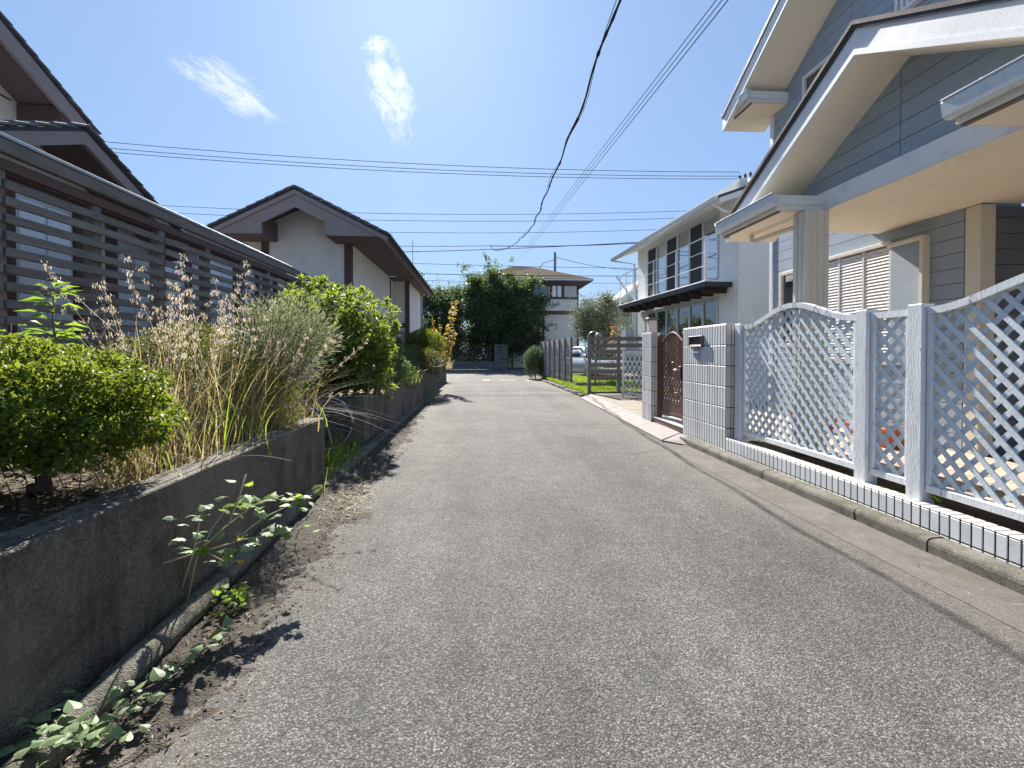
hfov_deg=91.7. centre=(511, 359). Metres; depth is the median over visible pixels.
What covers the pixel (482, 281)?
telephone line
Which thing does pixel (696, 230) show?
window
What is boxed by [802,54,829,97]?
window
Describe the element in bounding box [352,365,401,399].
grass tuft
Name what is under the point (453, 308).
yellow sapling
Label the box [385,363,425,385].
grass tuft
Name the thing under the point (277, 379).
leaf shrub
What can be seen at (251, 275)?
fence post
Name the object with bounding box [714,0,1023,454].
house
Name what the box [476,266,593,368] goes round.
house
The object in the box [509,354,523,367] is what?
carport gate
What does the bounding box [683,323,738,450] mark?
gate wall
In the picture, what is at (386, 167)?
power line
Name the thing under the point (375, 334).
evergreen shrub
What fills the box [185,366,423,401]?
planting bed
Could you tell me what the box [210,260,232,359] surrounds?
window
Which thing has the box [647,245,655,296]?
window
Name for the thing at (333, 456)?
grass tuft
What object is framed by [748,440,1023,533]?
planter soil
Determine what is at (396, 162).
power line
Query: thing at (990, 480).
terrace
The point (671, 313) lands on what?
window
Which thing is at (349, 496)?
straw litter
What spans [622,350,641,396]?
folding gate
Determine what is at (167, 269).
window
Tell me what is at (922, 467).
lattice fence
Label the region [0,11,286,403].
house
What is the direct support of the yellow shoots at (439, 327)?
on the retaining wall at (433, 381)
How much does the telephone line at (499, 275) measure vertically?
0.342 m
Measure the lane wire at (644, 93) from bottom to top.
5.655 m
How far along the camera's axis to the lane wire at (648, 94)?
7.13 m
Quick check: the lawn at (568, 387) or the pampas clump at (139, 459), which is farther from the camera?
the lawn at (568, 387)
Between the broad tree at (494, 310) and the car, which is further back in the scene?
the broad tree at (494, 310)
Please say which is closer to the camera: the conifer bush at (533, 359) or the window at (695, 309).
the window at (695, 309)
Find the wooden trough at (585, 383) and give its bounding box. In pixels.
[574,382,606,386]
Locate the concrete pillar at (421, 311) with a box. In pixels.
[420,296,422,334]
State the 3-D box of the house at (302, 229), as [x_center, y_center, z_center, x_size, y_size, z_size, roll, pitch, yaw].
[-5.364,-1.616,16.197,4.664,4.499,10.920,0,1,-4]
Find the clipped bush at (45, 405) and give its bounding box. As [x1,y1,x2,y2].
[0,332,189,509]
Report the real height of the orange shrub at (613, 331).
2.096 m
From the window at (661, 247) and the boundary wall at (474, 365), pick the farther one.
the boundary wall at (474, 365)
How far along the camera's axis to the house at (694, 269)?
12.94 m
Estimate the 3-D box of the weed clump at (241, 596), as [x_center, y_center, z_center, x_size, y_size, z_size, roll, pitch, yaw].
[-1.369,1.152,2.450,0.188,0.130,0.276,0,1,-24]
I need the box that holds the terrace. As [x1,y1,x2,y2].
[748,412,1023,507]
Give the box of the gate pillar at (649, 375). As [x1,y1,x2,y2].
[642,332,661,421]
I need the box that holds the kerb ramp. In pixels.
[580,394,685,444]
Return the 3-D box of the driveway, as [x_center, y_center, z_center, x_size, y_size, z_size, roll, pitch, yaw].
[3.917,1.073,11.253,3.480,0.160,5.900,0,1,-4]
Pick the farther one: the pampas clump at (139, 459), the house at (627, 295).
the house at (627, 295)
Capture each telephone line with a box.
[161,205,674,214]
[181,213,671,220]
[395,229,655,232]
[413,242,636,251]
[413,263,592,267]
[420,273,550,275]
[425,280,547,282]
[491,243,635,246]
[557,257,633,269]
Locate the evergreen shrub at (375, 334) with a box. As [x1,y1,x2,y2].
[245,273,401,402]
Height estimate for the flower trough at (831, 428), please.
0.211 m
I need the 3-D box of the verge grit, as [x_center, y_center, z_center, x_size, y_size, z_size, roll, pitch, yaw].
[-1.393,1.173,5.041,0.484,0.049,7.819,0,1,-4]
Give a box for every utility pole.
[540,252,555,278]
[738,172,751,178]
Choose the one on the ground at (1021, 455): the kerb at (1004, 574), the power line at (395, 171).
the kerb at (1004, 574)
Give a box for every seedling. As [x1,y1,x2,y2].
[148,515,201,632]
[929,493,943,504]
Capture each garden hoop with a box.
[588,331,599,385]
[594,333,603,386]
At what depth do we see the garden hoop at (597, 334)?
16.20 m
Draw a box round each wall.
[0,417,324,765]
[223,375,425,443]
[414,365,445,393]
[432,347,493,369]
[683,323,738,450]
[726,438,1023,568]
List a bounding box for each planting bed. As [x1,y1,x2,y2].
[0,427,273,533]
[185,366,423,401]
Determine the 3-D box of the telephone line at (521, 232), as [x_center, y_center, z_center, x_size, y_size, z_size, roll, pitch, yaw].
[-1.057,-7.115,26.893,25.501,0.624,0.019,0,1,-4]
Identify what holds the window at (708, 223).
in the house at (694, 269)
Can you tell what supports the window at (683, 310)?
in the house at (694, 269)
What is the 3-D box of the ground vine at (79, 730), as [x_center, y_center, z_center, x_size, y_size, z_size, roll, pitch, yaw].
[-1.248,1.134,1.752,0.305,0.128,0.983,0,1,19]
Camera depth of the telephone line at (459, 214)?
27.85 m
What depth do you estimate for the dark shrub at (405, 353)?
12.21 m
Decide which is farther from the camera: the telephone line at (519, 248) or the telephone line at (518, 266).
the telephone line at (518, 266)
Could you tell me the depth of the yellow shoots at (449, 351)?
16.08 m
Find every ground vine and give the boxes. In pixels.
[0,615,245,767]
[0,662,112,757]
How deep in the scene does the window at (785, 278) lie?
7.65 m
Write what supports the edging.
on the verge soil at (187, 695)
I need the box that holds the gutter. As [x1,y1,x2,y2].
[662,445,1023,632]
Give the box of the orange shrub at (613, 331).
[609,326,617,384]
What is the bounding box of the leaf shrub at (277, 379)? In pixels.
[217,360,306,424]
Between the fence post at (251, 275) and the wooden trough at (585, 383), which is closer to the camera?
the fence post at (251, 275)
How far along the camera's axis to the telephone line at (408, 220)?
28.18 m
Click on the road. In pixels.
(441, 616)
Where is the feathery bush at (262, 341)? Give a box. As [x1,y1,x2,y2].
[204,281,350,415]
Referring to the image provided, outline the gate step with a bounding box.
[652,416,682,433]
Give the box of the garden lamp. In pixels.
[645,317,657,332]
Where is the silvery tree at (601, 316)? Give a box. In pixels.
[563,283,637,375]
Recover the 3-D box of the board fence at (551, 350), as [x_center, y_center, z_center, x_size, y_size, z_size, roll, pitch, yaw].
[1.808,0.007,21.319,0.085,1.750,6.408,0,1,-7]
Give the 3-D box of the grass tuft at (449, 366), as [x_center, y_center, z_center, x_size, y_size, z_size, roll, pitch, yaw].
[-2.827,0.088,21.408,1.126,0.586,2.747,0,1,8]
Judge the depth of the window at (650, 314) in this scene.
16.45 m
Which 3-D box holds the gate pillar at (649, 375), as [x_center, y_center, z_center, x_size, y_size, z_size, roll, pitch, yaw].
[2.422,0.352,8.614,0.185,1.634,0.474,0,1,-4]
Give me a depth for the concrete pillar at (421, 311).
24.18 m
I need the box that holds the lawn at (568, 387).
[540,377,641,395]
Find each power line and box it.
[105,141,684,171]
[111,148,655,175]
[115,152,659,178]
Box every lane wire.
[523,0,715,250]
[524,0,721,252]
[528,0,727,250]
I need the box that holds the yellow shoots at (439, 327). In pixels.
[423,318,441,364]
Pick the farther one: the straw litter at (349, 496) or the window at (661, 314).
the window at (661, 314)
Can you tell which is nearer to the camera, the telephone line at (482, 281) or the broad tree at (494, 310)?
the telephone line at (482, 281)
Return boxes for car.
[566,346,624,376]
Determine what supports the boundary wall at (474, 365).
on the ground at (1021, 455)
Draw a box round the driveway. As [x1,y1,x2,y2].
[589,393,766,415]
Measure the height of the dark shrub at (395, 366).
1.128 m
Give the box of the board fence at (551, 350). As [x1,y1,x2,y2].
[540,337,572,382]
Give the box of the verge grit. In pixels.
[64,421,426,767]
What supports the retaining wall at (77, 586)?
on the ground at (1021, 455)
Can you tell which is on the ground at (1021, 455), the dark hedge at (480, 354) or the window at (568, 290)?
the dark hedge at (480, 354)
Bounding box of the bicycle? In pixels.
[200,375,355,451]
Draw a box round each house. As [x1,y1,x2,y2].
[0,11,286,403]
[206,185,433,376]
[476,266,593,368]
[607,270,637,368]
[610,178,768,402]
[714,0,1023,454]
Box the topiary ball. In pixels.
[403,327,445,369]
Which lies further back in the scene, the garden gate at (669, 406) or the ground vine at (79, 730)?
the garden gate at (669, 406)
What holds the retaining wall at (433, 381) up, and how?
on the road
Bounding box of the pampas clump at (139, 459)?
[0,253,414,505]
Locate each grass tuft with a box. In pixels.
[324,425,364,490]
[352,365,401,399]
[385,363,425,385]
[425,385,441,403]
[441,359,452,368]
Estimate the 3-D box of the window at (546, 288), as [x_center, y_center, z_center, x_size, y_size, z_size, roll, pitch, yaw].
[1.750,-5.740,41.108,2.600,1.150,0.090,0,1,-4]
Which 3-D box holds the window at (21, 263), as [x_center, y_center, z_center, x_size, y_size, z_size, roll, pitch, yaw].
[-4.843,-0.747,5.153,0.037,1.770,0.690,0,1,-4]
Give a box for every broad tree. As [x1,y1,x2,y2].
[419,271,472,361]
[445,251,559,362]
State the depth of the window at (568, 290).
41.27 m
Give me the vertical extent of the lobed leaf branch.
0.592 m
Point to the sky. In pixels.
(489, 84)
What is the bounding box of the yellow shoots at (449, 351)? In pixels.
[434,326,456,371]
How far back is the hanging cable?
6.51 m
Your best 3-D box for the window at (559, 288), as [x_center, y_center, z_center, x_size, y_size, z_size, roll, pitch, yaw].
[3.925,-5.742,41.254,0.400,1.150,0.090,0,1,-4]
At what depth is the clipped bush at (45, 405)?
2.06 m
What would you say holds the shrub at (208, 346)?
on the planting bed at (10, 521)
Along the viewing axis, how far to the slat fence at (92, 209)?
4.18 m
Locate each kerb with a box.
[541,379,667,396]
[680,437,1023,594]
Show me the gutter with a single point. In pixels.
(998, 602)
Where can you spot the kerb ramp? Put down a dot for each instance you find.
(659, 432)
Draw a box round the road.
[115,370,1023,767]
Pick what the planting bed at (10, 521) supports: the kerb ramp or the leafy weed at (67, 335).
the leafy weed at (67, 335)
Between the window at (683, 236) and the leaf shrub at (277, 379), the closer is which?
the leaf shrub at (277, 379)
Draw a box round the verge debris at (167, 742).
[55,429,419,767]
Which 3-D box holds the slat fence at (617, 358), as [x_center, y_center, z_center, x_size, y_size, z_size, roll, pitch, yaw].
[3.260,0.165,14.333,2.181,1.690,0.121,0,1,-4]
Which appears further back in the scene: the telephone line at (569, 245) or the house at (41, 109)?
the telephone line at (569, 245)
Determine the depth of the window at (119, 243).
6.44 m
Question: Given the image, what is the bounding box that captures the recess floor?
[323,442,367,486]
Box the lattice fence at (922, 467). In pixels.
[734,273,1023,521]
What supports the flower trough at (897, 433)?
on the terrace
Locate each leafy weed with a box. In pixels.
[0,324,26,471]
[16,281,88,467]
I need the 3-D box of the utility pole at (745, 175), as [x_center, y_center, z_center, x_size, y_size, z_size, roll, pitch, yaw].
[15.388,-5.638,32.025,2.223,12.900,0.323,0,1,-4]
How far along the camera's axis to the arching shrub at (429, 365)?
13.56 m
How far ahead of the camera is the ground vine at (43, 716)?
1.53 m
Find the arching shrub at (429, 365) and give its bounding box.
[403,345,447,377]
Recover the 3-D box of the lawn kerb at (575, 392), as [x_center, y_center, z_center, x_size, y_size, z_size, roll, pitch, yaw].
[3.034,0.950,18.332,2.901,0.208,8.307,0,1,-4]
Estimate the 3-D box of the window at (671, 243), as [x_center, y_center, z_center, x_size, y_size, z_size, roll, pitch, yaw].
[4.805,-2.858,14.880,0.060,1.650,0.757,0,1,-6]
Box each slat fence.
[0,132,345,417]
[587,336,641,394]
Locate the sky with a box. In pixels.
[0,0,1023,345]
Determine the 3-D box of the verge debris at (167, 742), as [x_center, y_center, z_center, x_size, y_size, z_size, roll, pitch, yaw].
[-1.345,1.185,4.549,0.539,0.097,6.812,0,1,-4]
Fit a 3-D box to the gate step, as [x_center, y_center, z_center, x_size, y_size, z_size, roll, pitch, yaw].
[2.896,1.070,7.763,0.985,0.224,1.288,0,1,-4]
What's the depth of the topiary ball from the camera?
14.85 m
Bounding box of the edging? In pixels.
[0,394,428,767]
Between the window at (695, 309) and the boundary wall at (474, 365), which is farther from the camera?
the boundary wall at (474, 365)
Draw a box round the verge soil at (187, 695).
[56,390,444,767]
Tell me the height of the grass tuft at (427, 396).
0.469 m
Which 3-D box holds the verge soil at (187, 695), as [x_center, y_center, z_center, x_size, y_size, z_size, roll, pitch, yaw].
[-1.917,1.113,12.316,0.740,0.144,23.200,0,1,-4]
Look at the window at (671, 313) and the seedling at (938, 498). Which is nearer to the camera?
the seedling at (938, 498)
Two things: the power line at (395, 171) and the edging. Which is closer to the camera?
the edging
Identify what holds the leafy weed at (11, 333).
on the planting bed at (10, 521)
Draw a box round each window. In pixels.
[15,193,73,345]
[117,228,150,362]
[165,261,185,361]
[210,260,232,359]
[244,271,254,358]
[528,286,548,296]
[552,286,556,296]
[557,286,561,296]
[564,286,576,297]
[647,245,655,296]
[647,311,655,317]
[656,240,665,293]
[656,309,665,376]
[666,234,676,290]
[666,306,676,379]
[677,228,688,287]
[677,304,688,380]
[689,220,702,284]
[689,301,701,327]
[702,212,718,280]
[702,298,718,325]
[779,270,792,346]
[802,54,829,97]
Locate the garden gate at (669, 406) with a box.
[657,332,683,424]
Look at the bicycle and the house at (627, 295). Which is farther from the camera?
the house at (627, 295)
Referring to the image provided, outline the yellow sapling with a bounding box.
[441,301,458,365]
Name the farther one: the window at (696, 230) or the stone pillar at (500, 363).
the stone pillar at (500, 363)
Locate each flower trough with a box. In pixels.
[790,410,836,430]
[844,420,904,448]
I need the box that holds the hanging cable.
[490,0,621,250]
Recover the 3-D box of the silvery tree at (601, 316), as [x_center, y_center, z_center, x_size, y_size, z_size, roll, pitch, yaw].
[3.767,-1.071,20.464,3.348,4.119,2.970,0,1,-4]
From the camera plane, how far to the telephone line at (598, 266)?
45.16 m
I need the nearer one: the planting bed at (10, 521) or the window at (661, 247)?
the planting bed at (10, 521)
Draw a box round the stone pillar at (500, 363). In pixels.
[494,345,507,369]
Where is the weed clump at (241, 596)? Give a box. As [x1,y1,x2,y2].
[210,581,252,617]
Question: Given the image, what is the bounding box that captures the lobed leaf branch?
[163,474,321,600]
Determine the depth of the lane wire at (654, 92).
7.11 m
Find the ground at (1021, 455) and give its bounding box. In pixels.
[207,358,1023,462]
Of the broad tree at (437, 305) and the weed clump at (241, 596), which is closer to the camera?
the weed clump at (241, 596)
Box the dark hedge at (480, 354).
[440,328,508,368]
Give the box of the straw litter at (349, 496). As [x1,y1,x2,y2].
[307,484,377,535]
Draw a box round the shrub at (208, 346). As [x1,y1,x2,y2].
[98,319,276,430]
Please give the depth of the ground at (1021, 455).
6.44 m
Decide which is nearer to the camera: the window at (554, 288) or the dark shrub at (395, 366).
the dark shrub at (395, 366)
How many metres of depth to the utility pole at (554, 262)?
46.15 m
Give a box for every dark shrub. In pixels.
[339,339,414,388]
[375,339,422,377]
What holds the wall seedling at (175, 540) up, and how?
on the verge soil at (187, 695)
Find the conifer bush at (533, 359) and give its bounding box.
[522,344,543,378]
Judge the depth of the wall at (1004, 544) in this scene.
3.41 m

